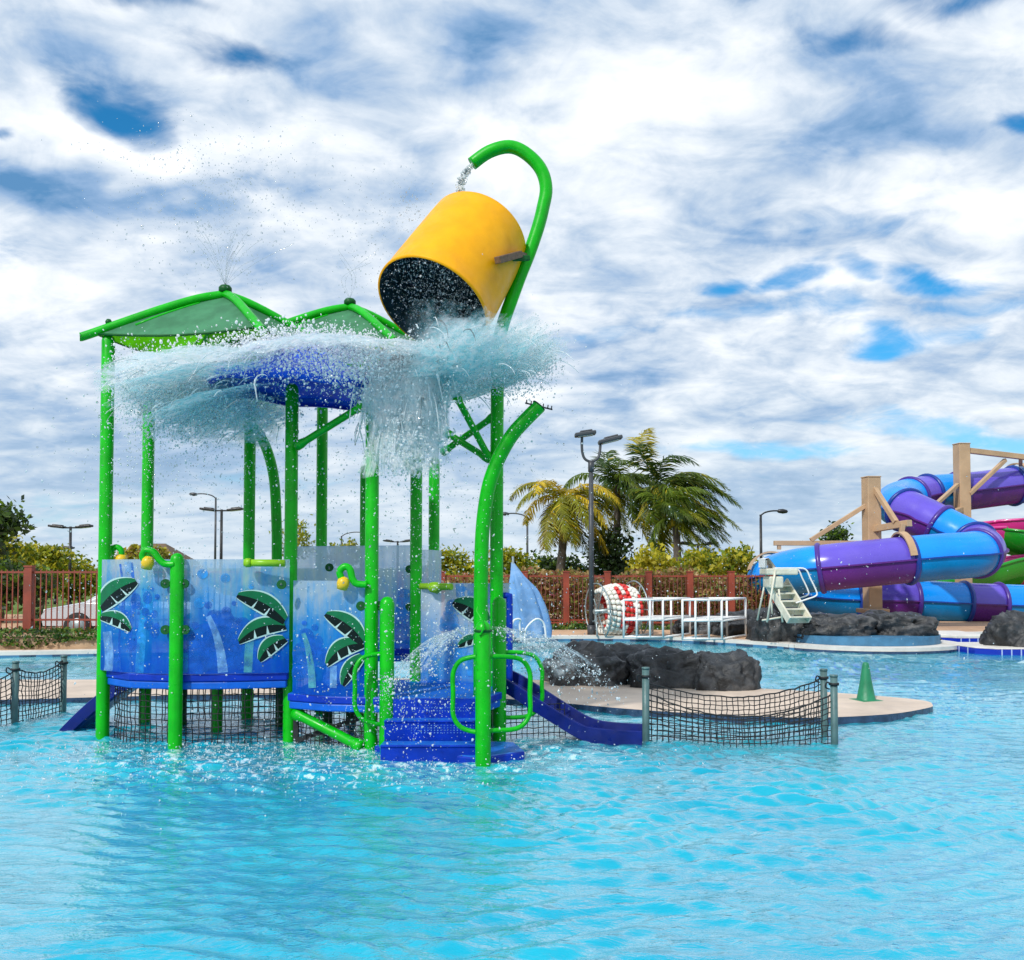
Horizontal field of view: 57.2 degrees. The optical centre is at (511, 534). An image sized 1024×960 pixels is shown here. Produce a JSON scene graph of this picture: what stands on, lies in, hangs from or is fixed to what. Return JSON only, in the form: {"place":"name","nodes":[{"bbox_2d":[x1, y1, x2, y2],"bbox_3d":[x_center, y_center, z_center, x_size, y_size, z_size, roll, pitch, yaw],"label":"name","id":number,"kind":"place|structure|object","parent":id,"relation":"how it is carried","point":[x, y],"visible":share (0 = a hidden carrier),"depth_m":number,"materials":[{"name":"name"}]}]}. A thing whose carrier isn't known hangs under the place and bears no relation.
{"place":"outdoors","nodes":[
{"label":"outdoors","id":0,"kind":"place"},
{"bbox_2d":[25,300,667,779],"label":"falling drops","id":1,"kind":"object","parent":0,"point":[323,558],"visible":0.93,"depth_m":8.77,"materials":[{"name":"liquid"}]},
{"bbox_2d":[4,568,753,613],"bbox_3d":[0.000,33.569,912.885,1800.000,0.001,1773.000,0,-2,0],"label":"lawn","id":2,"kind":"structure","parent":0,"point":[48,605],"depth_m":45.21,"materials":[{"name":"green plant"}]},
{"bbox_2d":[0,495,36,559],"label":"tree","id":3,"kind":"object","parent":2,"relation":"on","point":[10,524],"visible":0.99,"depth_m":30.11,"materials":[{"name":"green plant"}]},
{"bbox_2d":[0,535,60,569],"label":"tree","id":4,"kind":"object","parent":2,"relation":"on","point":[30,556],"visible":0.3,"depth_m":32.94,"materials":[{"name":"green plant"}]},
{"bbox_2d":[0,556,64,622],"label":"tree","id":5,"kind":"object","parent":2,"relation":"on","point":[5,565],"visible":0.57,"depth_m":27.82,"materials":[{"name":"green plant"}]},
{"bbox_2d":[28,536,82,609],"bbox_3d":[-17.965,1.500,35.927,2.552,2.908,2.398,2,-3,-37],"label":"tree","id":6,"kind":"object","parent":2,"relation":"on","point":[55,554],"visible":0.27,"depth_m":35.82,"materials":[{"name":"green plant"}]},
{"bbox_2d":[53,546,74,603],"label":"street lamp","id":7,"kind":"object","parent":2,"relation":"on","point":[55,600],"visible":0.37,"depth_m":41.87,"materials":[{"name":"black metal"}]},
{"bbox_2d":[48,524,92,604],"bbox_3d":[-17.884,1.271,37.979,1.721,3.410,0.340,0,-2,0],"label":"street lamp","id":8,"kind":"object","parent":2,"relation":"on","point":[81,526],"visible":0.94,"depth_m":37.93,"materials":[{"name":"grey metal"}]},
{"bbox_2d":[53,543,97,603],"bbox_3d":[-17.908,1.720,39.008,3.294,2.715,2.973,1,-2,-17],"label":"tree","id":9,"kind":"object","parent":2,"relation":"on","point":[83,564],"visible":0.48,"depth_m":38.58,"materials":[{"name":"green plant"}]},
{"bbox_2d":[114,543,172,558],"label":"tree","id":10,"kind":"object","parent":2,"relation":"on","point":[135,548],"visible":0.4,"depth_m":51.53,"materials":[{"name":"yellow plant"}]},
{"bbox_2d":[132,544,192,558],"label":"pavilion","id":11,"kind":"structure","parent":2,"relation":"on","point":[171,549],"depth_m":59.93,"materials":[{"name":"beige paint"}]},
{"bbox_2d":[189,492,216,558],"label":"street lamp","id":12,"kind":"object","parent":2,"relation":"on","point":[215,521],"visible":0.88,"depth_m":60.03,"materials":[{"name":"grey metal"}]},
{"bbox_2d":[199,507,242,558],"bbox_3d":[-11.773,0.925,37.991,1.721,4.103,0.340,0,-2,0],"label":"street lamp","id":13,"kind":"object","parent":2,"relation":"on","point":[231,509],"visible":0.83,"depth_m":37.97,"materials":[{"name":"grey metal"}]},
{"bbox_2d":[269,514,315,555],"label":"tree","id":14,"kind":"object","parent":2,"relation":"on","point":[301,535],"visible":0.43,"depth_m":47.77,"materials":[{"name":"green plant"}]},
{"bbox_2d":[329,537,357,545],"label":"tree","id":15,"kind":"object","parent":2,"relation":"on","point":[353,543],"visible":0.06,"depth_m":49.55,"materials":[{"name":"green plant"}]},
{"bbox_2d":[383,539,409,544],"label":"street lamp","id":16,"kind":"object","parent":2,"relation":"on","point":[387,540],"visible":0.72,"depth_m":54.87,"materials":[{"name":"grey metal"}]},
{"bbox_2d":[440,544,473,582],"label":"tree","id":17,"kind":"object","parent":2,"relation":"on","point":[453,558],"visible":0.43,"depth_m":35.75,"materials":[{"name":"green plant"}]},
{"bbox_2d":[488,543,540,580],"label":"tree","id":18,"kind":"object","parent":2,"relation":"on","point":[521,560],"visible":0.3,"depth_m":36.62,"materials":[{"name":"green plant"}]},
{"bbox_2d":[503,512,528,558],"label":"street lamp","id":19,"kind":"object","parent":2,"relation":"on","point":[505,513],"visible":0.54,"depth_m":55.99,"materials":[{"name":"grey metal"}]},
{"bbox_2d":[523,549,587,580],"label":"tree","id":20,"kind":"object","parent":2,"relation":"on","point":[549,562],"visible":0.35,"depth_m":38.58,"materials":[{"name":"green plant"}]},
{"bbox_2d":[509,479,632,574],"bbox_3d":[2.317,0.438,35.892,4.214,5.023,4.243,1,-2,-23],"label":"palm tree","id":21,"kind":"object","parent":2,"relation":"on","point":[566,510],"visible":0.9,"depth_m":35.55,"materials":[{"name":"yellow-green palm leaves"},{"name":"bark"}]},
{"bbox_2d":[577,519,640,583],"bbox_3d":[3.862,1.166,37.164,2.858,3.660,3.515,0,-2,0],"label":"tree","id":22,"kind":"object","parent":2,"relation":"on","point":[613,562],"visible":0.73,"depth_m":36.47,"materials":[{"name":"green plant"}]},
{"bbox_2d":[563,450,670,554],"bbox_3d":[4.562,-0.277,37.895,4.648,6.582,4.010,1,-2,-27],"label":"palm tree","id":23,"kind":"object","parent":2,"relation":"on","point":[629,480],"visible":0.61,"depth_m":37.76,"materials":[{"name":"green plant"}]},
{"bbox_2d":[621,537,678,611],"bbox_3d":[5.038,1.476,33.111,2.743,2.757,2.325,2,-3,-39],"label":"tree","id":24,"kind":"object","parent":2,"relation":"on","point":[659,561],"visible":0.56,"depth_m":32.42,"materials":[{"name":"green plant"}]},
{"bbox_2d":[623,428,743,611],"bbox_3d":[6.506,-0.666,36.070,4.784,7.236,4.390,0,-2,0],"label":"palm tree","id":25,"kind":"object","parent":2,"relation":"on","point":[677,482],"visible":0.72,"depth_m":35.58,"materials":[{"name":"green plant"}]},
{"bbox_2d":[627,486,742,611],"bbox_3d":[6.624,0.551,35.217,3.968,4.742,4.149,1,-2,-24],"label":"palm tree","id":26,"kind":"object","parent":2,"relation":"on","point":[688,520],"visible":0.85,"depth_m":34.71,"materials":[{"name":"green plant"}]},
{"bbox_2d":[681,541,718,548],"bbox_3d":[7.922,1.661,39.966,1.721,2.769,0.340,0,-2,0],"label":"street lamp","id":27,"kind":"object","parent":2,"relation":"on","point":[684,543],"visible":0.17,"depth_m":39.85,"materials":[{"name":"grey metal"}]},
{"bbox_2d":[670,544,730,612],"bbox_3d":[6.343,1.556,31.985,2.322,2.515,2.719,0,-2,0],"label":"bush","id":28,"kind":"object","parent":2,"relation":"on","point":[701,559],"visible":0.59,"depth_m":31.45,"materials":[{"name":"green plant"}]},
{"bbox_2d":[719,541,758,607],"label":"tree","id":29,"kind":"object","parent":2,"relation":"on","point":[737,561],"visible":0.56,"depth_m":32.55,"materials":[{"name":"green plant"}]},
{"bbox_2d":[759,509,787,558],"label":"street lamp","id":30,"kind":"object","parent":2,"relation":"on","point":[782,511],"visible":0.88,"depth_m":45.99,"materials":[{"name":"grey metal"}]},
{"bbox_2d":[818,520,854,540],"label":"tree","id":31,"kind":"object","parent":2,"relation":"on","point":[837,533],"visible":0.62,"depth_m":39.77,"materials":[{"name":"green plant"}]},
{"bbox_2d":[937,518,1023,584],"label":"open flume slide","id":32,"kind":"object","parent":2,"relation":"on","point":[1010,532],"visible":0.34,"depth_m":34.91,"materials":[{"name":"green plastic"}]},
{"bbox_2d":[0,678,932,724],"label":"island pavement","id":33,"kind":"structure","parent":0,"point":[888,709],"depth_m":11.94,"materials":[{"name":"concrete"}]},
{"bbox_2d":[538,640,629,686],"bbox_3d":[1.099,1.953,13.815,1.414,0.809,1.252,0,-2,0],"label":"lava rock","id":34,"kind":"object","parent":33,"relation":"on","point":[608,662],"visible":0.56,"depth_m":13.36,"materials":[{"name":"grey stone"}]},
{"bbox_2d":[605,642,656,666],"bbox_3d":[1.771,1.992,14.314,1.352,0.707,0.971,0,-2,0],"label":"lava rock","id":35,"kind":"object","parent":33,"relation":"on","point":[623,651],"visible":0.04,"depth_m":14.15,"materials":[{"name":"grey stone"}]},
{"bbox_2d":[626,646,701,688],"bbox_3d":[2.249,1.964,13.434,1.452,0.726,0.946,0,-2,0],"label":"lava rock","id":36,"kind":"object","parent":33,"relation":"on","point":[673,668],"visible":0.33,"depth_m":13.11,"materials":[{"name":"grey stone"}]},
{"bbox_2d":[692,649,761,690],"bbox_3d":[2.998,1.961,13.142,1.024,0.705,0.822,0,-2,0],"label":"lava rock","id":37,"kind":"object","parent":33,"relation":"on","point":[741,667],"visible":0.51,"depth_m":12.83,"materials":[{"name":"grey stone"}]},
{"bbox_2d":[850,662,882,701],"bbox_3d":[4.494,1.870,11.920,0.300,0.495,0.300,1,-2,-17],"label":"traffic cone","id":38,"kind":"object","parent":33,"relation":"on","point":[865,693],"visible":0.96,"depth_m":11.86,"materials":[{"name":"green plastic"}]},
{"bbox_2d":[0,614,989,649],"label":"pool deck","id":39,"kind":"structure","parent":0,"point":[969,626],"depth_m":25.21,"materials":[{"name":"concrete"}]},
{"bbox_2d":[0,633,96,648],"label":"planter box","id":40,"kind":"object","parent":39,"relation":"on","point":[81,644],"depth_m":18.84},
{"bbox_2d":[0,626,96,648],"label":"ground cover","id":41,"kind":"object","parent":40,"relation":"on","point":[53,632],"visible":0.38,"depth_m":18.80,"materials":[{"name":"green plant"}]},
{"bbox_2d":[0,565,97,632],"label":"picket fence","id":42,"kind":"object","parent":40,"relation":"on","point":[29,572],"visible":0.21,"depth_m":19.55,"materials":[{"name":"red metal"}]},
{"bbox_2d":[41,594,97,629],"bbox_3d":[-8.625,1.743,22.353,4.350,1.456,1.784,0,-2,0],"label":"parked car","id":43,"kind":"object","parent":39,"relation":"on","point":[82,605],"visible":0.21,"depth_m":21.51,"materials":[{"name":"silver metal"}]},
{"bbox_2d":[0,631,982,657],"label":"pool coping","id":44,"kind":"object","parent":39,"relation":"on","point":[84,652],"visible":0.22,"depth_m":20.97,"materials":[{"name":"concrete"}]},
{"bbox_2d":[513,618,521,641],"bbox_3d":[0.089,2.012,19.677,0.296,0.531,0.094,1,-2,-27],"label":"pool handrail","id":45,"kind":"object","parent":39,"relation":"on","point":[515,619],"visible":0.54,"depth_m":19.71,"materials":[{"name":"white plastic"}]},
{"bbox_2d":[509,556,551,641],"bbox_3d":[0.386,1.390,20.272,0.954,1.840,0.465,0,-2,0],"label":"folded parasol","id":46,"kind":"object","parent":39,"relation":"on","point":[530,612],"visible":0.9,"depth_m":20.15,"materials":[{"name":"blue fabric"}]},
{"bbox_2d":[524,618,546,642],"bbox_3d":[0.496,2.012,19.674,0.506,0.530,0.088,0,-2,-14],"label":"pool handrail","id":47,"kind":"object","parent":39,"relation":"on","point":[532,621],"visible":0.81,"depth_m":19.66,"materials":[{"name":"white plastic"}]},
{"bbox_2d":[574,429,622,634],"bbox_3d":[2.123,-0.060,22.966,1.176,5.023,0.440,0,-2,0],"label":"street lamp","id":48,"kind":"object","parent":39,"relation":"on","point":[591,626],"visible":0.98,"depth_m":22.87,"materials":[{"name":"grey metal"}]},
{"bbox_2d":[441,564,767,625],"bbox_3d":[2.205,1.871,26.903,10.307,2.097,1.469,0,-2,0],"label":"hedge","id":49,"kind":"object","parent":39,"relation":"on","point":[660,585],"visible":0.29,"depth_m":26.55,"materials":[{"name":"plant"}]},
{"bbox_2d":[441,571,775,625],"bbox_3d":[2.035,1.818,25.552,10.307,1.650,0.190,0,-2,0],"label":"picket fence","id":50,"kind":"object","parent":39,"relation":"on","point":[648,576],"visible":0.38,"depth_m":25.54,"materials":[{"name":"red metal"}]},
{"bbox_2d":[552,621,673,629],"bbox_3d":[2.248,2.531,24.879,9.053,0.708,0.601,0,-2,0],"label":"ground cover","id":51,"kind":"object","parent":39,"relation":"on","point":[578,626],"visible":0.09,"depth_m":24.75,"materials":[{"name":"green plant"}]},
{"bbox_2d":[585,580,648,636],"bbox_3d":[2.544,1.838,22.853,1.413,1.444,1.394,1,-2,-21],"label":"lane line reel","id":52,"kind":"object","parent":39,"relation":"on","point":[610,625],"visible":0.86,"depth_m":22.48,"materials":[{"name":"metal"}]},
{"bbox_2d":[623,597,690,637],"bbox_3d":[3.437,1.951,22.158,0.774,0.907,1.970,-2,-3,37],"label":"white frame","id":53,"kind":"object","parent":39,"relation":"on","point":[653,618],"visible":0.94,"depth_m":21.64,"materials":[{"name":"plastic"}]},
{"bbox_2d":[672,614,713,634],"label":"lava rock","id":54,"kind":"object","parent":39,"relation":"on","point":[701,627],"visible":0.27,"depth_m":23.07,"materials":[{"name":"grey stone"}]},
{"bbox_2d":[681,597,746,639],"bbox_3d":[4.678,1.924,21.651,0.763,0.925,1.938,-1,-2,36],"label":"white frame","id":55,"kind":"object","parent":39,"relation":"on","point":[695,619],"visible":0.99,"depth_m":21.10,"materials":[{"name":"plastic"}]},
{"bbox_2d":[710,609,752,635],"bbox_3d":[5.527,2.220,22.992,1.443,0.805,1.342,0,-2,0],"label":"lava rock","id":56,"kind":"object","parent":39,"relation":"on","point":[736,627],"visible":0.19,"depth_m":22.60,"materials":[{"name":"grey stone"}]},
{"bbox_2d":[745,443,1023,620],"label":"tube slide","id":57,"kind":"object","parent":39,"relation":"on","point":[922,549],"visible":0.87,"depth_m":26.98,"materials":[{"name":"blue plastic"}]},
{"bbox_2d":[0,641,1023,959],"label":"water","id":58,"kind":"structure","parent":0,"point":[902,839],"depth_m":6.04,"materials":[{"name":"blue liquid"}]},
{"bbox_2d":[0,739,744,832],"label":"impact drops","id":59,"kind":"object","parent":58,"relation":"on","point":[237,762],"visible":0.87,"depth_m":8.42,"materials":[{"name":"liquid"}]},
{"bbox_2d":[0,0,1023,567],"label":"sky","id":60,"kind":"structure","parent":0,"point":[754,202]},
{"bbox_2d":[543,577,639,615],"bbox_3d":[1.798,1.990,29.447,4.350,1.456,1.784,0,-2,-3],"label":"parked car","id":61,"kind":"object","parent":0,"point":[571,592],"depth_m":28.68,"materials":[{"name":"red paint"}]},
{"bbox_2d":[455,340,1007,711],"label":"drifting drops","id":62,"kind":"object","parent":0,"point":[656,545],"visible":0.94,"depth_m":9.41,"materials":[{"name":"liquid"}]},
{"label":"pool floor","id":63,"kind":"structure","parent":0,"visible":0},
{"bbox_2d":[0,655,67,724],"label":"net barrier","id":64,"kind":"object","parent":63,"relation":"on","point":[15,669],"visible":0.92,"depth_m":10.84,"materials":[{"name":"black fabric"}]},
{"bbox_2d":[59,140,641,766],"bbox_3d":[-1.765,-0.810,10.369,6.400,6.843,3.242,0,-2,13],"label":"water play structure","id":65,"kind":"object","parent":63,"relation":"on","point":[479,246],"visible":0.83,"depth_m":9.42,"materials":[{"name":"green metal"}]},
{"bbox_2d":[56,327,323,468],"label":"splash drops","id":66,"kind":"object","parent":65,"relation":"attached to","point":[176,393],"visible":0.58,"depth_m":9.38,"materials":[{"name":"liquid"}]},
{"bbox_2d":[99,347,284,445],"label":"splash strands","id":67,"kind":"object","parent":65,"relation":"attached to","point":[153,368],"visible":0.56,"depth_m":8.45,"materials":[{"name":"liquid"}]},
{"bbox_2d":[41,77,443,322],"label":"fountain drops","id":68,"kind":"object","parent":65,"relation":"on","point":[250,209],"visible":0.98,"depth_m":9.98,"materials":[{"name":"liquid"}]},
{"bbox_2d":[195,225,293,283],"bbox_3d":[-2.920,-3.000,10.232,1.030,0.614,0.484,1,-2,-18],"label":"roof fountain","id":69,"kind":"object","parent":65,"relation":"on","point":[224,281],"visible":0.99,"depth_m":10.15,"materials":[{"name":"liquid"}]},
{"bbox_2d":[113,309,460,377],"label":"splash drops","id":70,"kind":"object","parent":65,"relation":"attached to","point":[308,328],"visible":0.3,"depth_m":8.90,"materials":[{"name":"liquid"}]},
{"bbox_2d":[167,317,411,410],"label":"splash drops","id":71,"kind":"object","parent":65,"relation":"attached to","point":[338,364],"visible":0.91,"depth_m":8.73,"materials":[{"name":"liquid"}]},
{"bbox_2d":[243,333,384,377],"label":"splash strands","id":72,"kind":"object","parent":65,"relation":"attached to","point":[356,355],"visible":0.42,"depth_m":8.97,"materials":[{"name":"liquid"}]},
{"bbox_2d":[95,318,558,476],"bbox_3d":[-1.729,-1.372,9.716,4.740,1.724,4.410,0,-2,0],"label":"bucket splash","id":73,"kind":"object","parent":65,"relation":"attached to","point":[464,353],"visible":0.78,"depth_m":8.90,"materials":[{"name":"clear liquid"}]},
{"bbox_2d":[338,250,376,297],"bbox_3d":[-1.816,-3.060,11.013,0.465,0.586,0.004,0,-2,0],"label":"roof fountain","id":74,"kind":"object","parent":65,"relation":"on","point":[351,276],"visible":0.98,"depth_m":11.01,"materials":[{"name":"liquid"}]},
{"bbox_2d":[346,341,458,473],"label":"splash strands","id":75,"kind":"object","parent":65,"relation":"attached to","point":[400,424],"visible":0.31,"depth_m":8.95,"materials":[{"name":"liquid"}]},
{"bbox_2d":[309,327,506,516],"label":"splash drops","id":76,"kind":"object","parent":65,"relation":"attached to","point":[423,423],"visible":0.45,"depth_m":8.96,"materials":[{"name":"liquid"}]},
{"bbox_2d":[381,254,501,336],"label":"bucket drops","id":77,"kind":"object","parent":65,"relation":"hanging from","point":[429,289],"visible":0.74,"depth_m":9.64,"materials":[{"name":"liquid"}]},
{"bbox_2d":[455,163,473,191],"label":"water stream","id":78,"kind":"structure","parent":65,"relation":"attached to","point":[465,173],"depth_m":10.03,"materials":[{"name":"liquid"}]},
{"bbox_2d":[409,627,580,665],"bbox_3d":[-0.143,1.044,8.446,1.890,0.421,1.937,0,-2,0],"label":"spray fan","id":79,"kind":"object","parent":65,"relation":"attached to","point":[428,640],"visible":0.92,"depth_m":8.23},
{"bbox_2d":[414,317,578,409],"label":"splash strands","id":80,"kind":"object","parent":65,"relation":"attached to","point":[498,363],"visible":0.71,"depth_m":8.90,"materials":[{"name":"liquid"}]},
{"bbox_2d":[371,625,626,714],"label":"spray fan drops","id":81,"kind":"object","parent":65,"relation":"on","point":[504,640],"visible":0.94,"depth_m":8.36,"materials":[{"name":"liquid"}]},
{"bbox_2d":[421,294,586,414],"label":"splash drops","id":82,"kind":"object","parent":65,"relation":"attached to","point":[534,375],"visible":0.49,"depth_m":9.54,"materials":[{"name":"liquid"}]},
{"bbox_2d":[636,667,838,746],"bbox_3d":[2.313,1.951,9.362,2.101,1.254,0.552,0,-2,-11],"label":"net barrier","id":83,"kind":"object","parent":63,"relation":"on","point":[833,683],"visible":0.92,"depth_m":9.38,"materials":[{"name":"black fabric"}]},
{"bbox_2d":[778,634,957,653],"bbox_3d":[7.748,2.570,20.573,3.960,0.800,3.300,0,-2,0],"label":"round planter","id":84,"kind":"object","parent":63,"relation":"on","point":[879,644],"visible":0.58,"depth_m":19.38,"materials":[{"name":"concrete"}]},
{"bbox_2d":[745,603,808,641],"bbox_3d":[6.037,2.080,21.163,1.537,1.102,1.535,0,-2,0],"label":"lava rock","id":85,"kind":"object","parent":84,"relation":"on","point":[775,630],"visible":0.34,"depth_m":20.60,"materials":[{"name":"grey stone"}]},
{"bbox_2d":[756,558,817,622],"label":"pool steps","id":86,"kind":"structure","parent":85,"relation":"on","point":[776,588],"depth_m":20.00,"materials":[{"name":"white plastic"}]},
{"bbox_2d":[794,612,877,638],"bbox_3d":[7.055,2.007,20.582,1.880,0.632,1.623,0,-2,0],"label":"lava rock","id":87,"kind":"object","parent":84,"relation":"on","point":[844,624],"visible":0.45,"depth_m":20.03,"materials":[{"name":"grey stone"}]},
{"bbox_2d":[862,609,942,639],"bbox_3d":[8.417,1.997,20.584,1.852,0.698,1.609,0,-2,0],"label":"lava rock","id":88,"kind":"object","parent":84,"relation":"on","point":[896,623],"visible":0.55,"depth_m":20.01,"materials":[{"name":"grey stone"}]},
{"bbox_2d":[939,631,980,641],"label":"tiled pool wall","id":89,"kind":"structure","parent":63,"relation":"on","point":[959,636],"depth_m":21.48,"materials":[{"name":"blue tile"}]},
{"bbox_2d":[941,642,1023,654],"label":"tiled pool wall","id":90,"kind":"structure","parent":63,"relation":"on","point":[972,647],"depth_m":18.91,"materials":[{"name":"blue tile"}]},
{"bbox_2d":[979,610,1023,646],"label":"lava rock","id":91,"kind":"object","parent":90,"relation":"on","point":[1006,628],"visible":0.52,"depth_m":19.21,"materials":[{"name":"grey stone"}]},
{"label":"lawn","id":92,"kind":"structure","parent":0,"visible":0},
{"bbox_2d":[35,608,60,626],"bbox_3d":[-12.500,2.313,25.814,2.016,0.642,1.747,0,-2,0],"label":"shrub","id":93,"kind":"object","parent":92,"relation":"on","point":[37,612],"visible":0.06,"depth_m":25.64,"materials":[{"name":"green plant"}]}
]}

